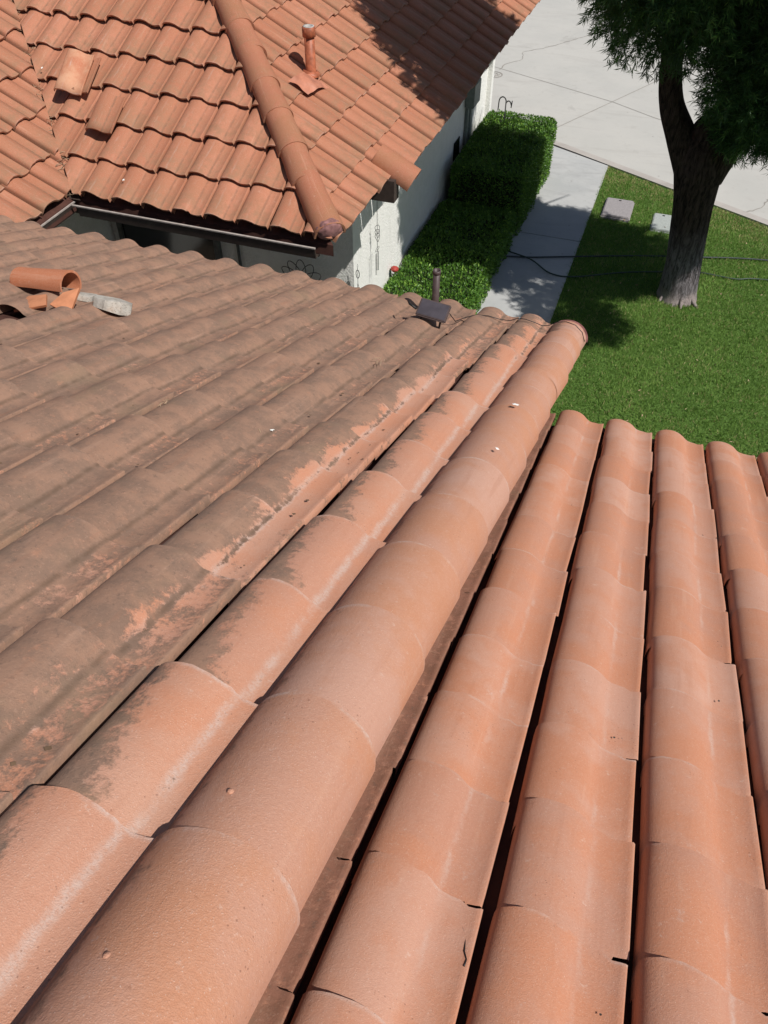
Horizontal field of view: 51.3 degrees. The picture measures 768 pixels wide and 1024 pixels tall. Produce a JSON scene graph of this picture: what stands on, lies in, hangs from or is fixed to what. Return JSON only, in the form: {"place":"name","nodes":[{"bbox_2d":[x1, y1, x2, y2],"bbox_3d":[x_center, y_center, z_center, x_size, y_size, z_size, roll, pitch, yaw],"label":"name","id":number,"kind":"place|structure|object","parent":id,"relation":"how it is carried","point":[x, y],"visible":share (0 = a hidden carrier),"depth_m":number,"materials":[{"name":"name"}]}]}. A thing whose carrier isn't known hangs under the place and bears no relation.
{"place":"outdoors","nodes":[
{"label":"outdoors","id":0,"kind":"place"},
{"bbox_2d":[0,0,540,287],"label":"neighbouring house","id":1,"kind":"structure","parent":0,"point":[276,135],"depth_m":7.62,"materials":[{"name":"ceramic"}]},
{"bbox_2d":[13,1,73,194],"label":"twig litter","id":2,"kind":"object","parent":1,"relation":"on","point":[41,99],"visible":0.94,"depth_m":7.60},
{"bbox_2d":[62,57,101,93],"bbox_3d":[-2.885,-4.177,7.612,0.271,0.060,0.420,9,74,12],"label":"loose roof tile","id":3,"kind":"object","parent":1,"relation":"on","point":[92,71],"visible":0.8,"depth_m":7.60,"materials":[{"name":"orange ceramic"}]},
{"bbox_2d":[54,49,94,95],"bbox_3d":[-2.937,-4.167,7.569,0.271,0.060,0.440,13,79,7],"label":"loose roof tile","id":4,"kind":"object","parent":3,"relation":"on","point":[75,68],"visible":1,"depth_m":7.56,"materials":[{"name":"ceramic"}]},
{"bbox_2d":[85,92,125,133],"bbox_3d":[-2.577,-3.688,7.390,0.271,0.060,0.400,13,76,15],"label":"loose roof tile","id":5,"kind":"object","parent":1,"relation":"on","point":[105,114],"visible":1,"depth_m":7.38,"materials":[{"name":"orange ceramic"}]},
{"bbox_2d":[116,223,222,259],"bbox_3d":[-2.528,-3.045,9.566,1.340,0.970,0.065,14,48,13],"label":"window","id":6,"kind":"structure","parent":1,"relation":"in","point":[175,243],"depth_m":9.40,"materials":[{"name":"black glass"}]},
{"bbox_2d":[282,260,320,279],"bbox_3d":[-0.920,-2.541,9.178,0.516,0.774,0.012,14,48,13],"label":"wire flower","id":7,"kind":"object","parent":1,"relation":"attached to","point":[302,270],"visible":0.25,"depth_m":8.97,"materials":[{"name":"black metal"}]},
{"bbox_2d":[375,204,379,269],"bbox_3d":[-0.076,-3.295,8.877,0.060,1.412,0.110,-6,47,-6],"label":"wall ornament","id":8,"kind":"object","parent":1,"relation":"hanging from","point":[377,239],"depth_m":9.06,"materials":[{"name":"black metal"}]},
{"bbox_2d":[463,901,466,966],"bbox_3d":[0.163,0.856,1.626,0.009,0.061,0.139,2,46,2],"label":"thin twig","id":9,"kind":"object","parent":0,"point":[464,951],"visible":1,"depth_m":1.58,"materials":[{"name":"brown wood"}]},
{"bbox_2d":[476,146,607,323],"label":"path","id":10,"kind":"structure","parent":0,"point":[555,223],"depth_m":11.61,"materials":[{"name":"concrete"}]},
{"bbox_2d":[508,250,767,280],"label":"garden hose","id":11,"kind":"object","parent":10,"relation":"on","point":[626,272],"visible":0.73,"depth_m":10.96,"materials":[{"name":"black rubber"}]},
{"bbox_2d":[491,0,767,219],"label":"driveway","id":12,"kind":"structure","parent":0,"point":[628,137],"depth_m":15.61,"materials":[{"name":"concrete"}]},
{"bbox_2d":[501,35,587,68],"bbox_3d":[3.699,-10.330,17.717,0.356,0.001,3.993,36,56,29],"label":"driveway crack","id":13,"kind":"object","parent":12,"relation":"on","point":[542,48],"visible":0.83,"depth_m":17.59,"materials":[{"name":"grey concrete"}]},
{"bbox_2d":[497,67,660,119],"bbox_3d":[4.424,-7.786,15.293,0.207,0.001,10.600,-35,56,-29],"label":"driveway joint","id":14,"kind":"object","parent":12,"relation":"on","point":[581,92],"visible":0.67,"depth_m":15.72,"materials":[{"name":"grey concrete"}]},
{"bbox_2d":[558,65,689,126],"bbox_3d":[5.823,-8.954,16.405,0.026,0.001,7.677,35,56,29],"label":"driveway joint","id":15,"kind":"object","parent":12,"relation":"on","point":[608,103],"visible":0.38,"depth_m":15.30,"materials":[{"name":"grey concrete"}]},
{"bbox_2d":[550,165,767,458],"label":"lawn","id":16,"kind":"structure","parent":0,"point":[597,382],"depth_m":9.87,"materials":[{"name":"green plant"}]},
{"bbox_2d":[600,197,634,222],"bbox_3d":[3.583,-4.620,12.289,0.440,0.139,0.640,14,48,13],"label":"utility cover","id":17,"kind":"object","parent":16,"relation":"on","point":[614,209],"visible":0.95,"depth_m":12.19,"materials":[{"name":"concrete"}]},
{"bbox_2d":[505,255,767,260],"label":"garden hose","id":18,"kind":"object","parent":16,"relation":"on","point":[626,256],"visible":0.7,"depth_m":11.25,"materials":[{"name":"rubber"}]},
{"bbox_2d":[649,213,670,233],"bbox_3d":[4.171,-4.315,12.017,0.320,0.112,0.560,14,48,13],"label":"utility cover","id":19,"kind":"object","parent":16,"relation":"on","point":[660,222],"visible":0.73,"depth_m":11.95,"materials":[{"name":"concrete"}]},
{"bbox_2d":[568,213,767,458],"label":"fallen leaves","id":20,"kind":"object","parent":16,"relation":"on","point":[675,329],"visible":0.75,"depth_m":10.09,"materials":[{"name":"brown plant"}]},
{"bbox_2d":[571,0,767,308],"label":"shade tree","id":21,"kind":"object","parent":16,"relation":"on","point":[718,139],"visible":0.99,"depth_m":8.29,"materials":[{"name":"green plant"}]},
{"label":"ground","id":22,"kind":"structure","parent":0,"visible":0},
{"bbox_2d":[0,215,767,1023],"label":"tiled house","id":23,"kind":"structure","parent":22,"relation":"on","point":[342,747],"depth_m":1.97,"materials":[{"name":"tile"}]},
{"bbox_2d":[14,294,47,311],"bbox_3d":[-1.768,-1.060,4.034,0.170,0.022,0.128,-5,45,4],"label":"broken tile piece","id":24,"kind":"object","parent":23,"relation":"on","point":[36,301],"visible":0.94,"depth_m":4.01,"materials":[{"name":"ceramic"}]},
{"bbox_2d":[10,267,81,291],"bbox_3d":[-1.806,-1.249,4.256,0.364,0.106,0.160,12,25,21],"label":"loose barrel tile","id":25,"kind":"object","parent":23,"relation":"on","point":[56,280],"visible":1,"depth_m":4.21,"materials":[{"name":"ceramic"}]},
{"bbox_2d":[50,288,79,308],"bbox_3d":[-1.594,-1.078,4.049,0.122,0.023,0.156,30,71,4],"label":"broken tile piece","id":26,"kind":"object","parent":23,"relation":"on","point":[68,299],"visible":0.78,"depth_m":4.04,"materials":[{"name":"ceramic"}]},
{"bbox_2d":[77,292,95,301],"bbox_3d":[-1.611,-1.159,4.301,0.132,0.032,0.104,10,25,4],"label":"mortar lump","id":27,"kind":"object","parent":23,"relation":"on","point":[85,297],"visible":0.56,"depth_m":4.26,"materials":[{"name":"concrete"}]},
{"bbox_2d":[93,294,132,315],"bbox_3d":[-1.396,-1.070,4.125,0.192,0.072,0.167,14,17,-2],"label":"mortar lump","id":28,"kind":"object","parent":23,"relation":"on","point":[118,306],"visible":0.97,"depth_m":4.07,"materials":[{"name":"concrete"}]},
{"bbox_2d":[0,259,384,765],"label":"leaf bits","id":29,"kind":"object","parent":23,"relation":"on","point":[46,748],"visible":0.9,"depth_m":1.36,"materials":[{"name":"brown plant"}]},
{"bbox_2d":[407,268,450,328],"bbox_3d":[0.325,-1.250,5.017,0.273,0.374,0.524,14,48,13],"label":"vent pipe","id":30,"kind":"object","parent":23,"relation":"on","point":[434,309],"visible":0.94,"depth_m":4.77,"materials":[{"name":"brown metal"}]},
{"bbox_2d":[449,313,584,341],"bbox_3d":[0.819,-1.243,5.050,0.887,0.268,0.292,-5,47,-4],"label":"thin cable","id":31,"kind":"object","parent":23,"relation":"attached to","point":[518,318],"visible":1,"depth_m":5.14,"materials":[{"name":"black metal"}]},
{"bbox_2d":[382,199,516,314],"bbox_3d":[0.583,-2.663,10.090,1.231,0.537,4.889,14,48,13],"label":"hedge","id":32,"kind":"object","parent":22,"relation":"on","point":[462,247],"visible":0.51,"depth_m":10.58,"materials":[{"name":"green plant"}]},
{"bbox_2d":[391,266,398,271],"bbox_3d":[0.133,-3.073,10.109,0.104,0.073,0.104,14,48,13],"label":"red flower","id":33,"kind":"object","parent":32,"relation":"on","point":[394,268],"visible":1,"depth_m":10.08,"materials":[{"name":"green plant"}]},
{"bbox_2d":[447,109,557,235],"bbox_3d":[1.823,-5.232,12.216,1.207,1.000,2.371,14,48,13],"label":"clipped hedge","id":34,"kind":"object","parent":22,"relation":"on","point":[500,163],"visible":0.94,"depth_m":11.60,"materials":[{"name":"green plant"}]},
{"bbox_2d":[497,96,512,121],"bbox_3d":[1.857,-6.028,12.476,0.228,0.850,0.020,14,48,13],"label":"shepherd hook","id":35,"kind":"object","parent":34,"relation":"in","point":[505,105],"visible":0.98,"depth_m":12.23,"materials":[{"name":"black metal"}]},
{"bbox_2d":[554,141,767,226],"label":"kerb","id":36,"kind":"structure","parent":22,"relation":"on","point":[718,204],"depth_m":13.07,"materials":[{"name":"concrete"}]}
]}

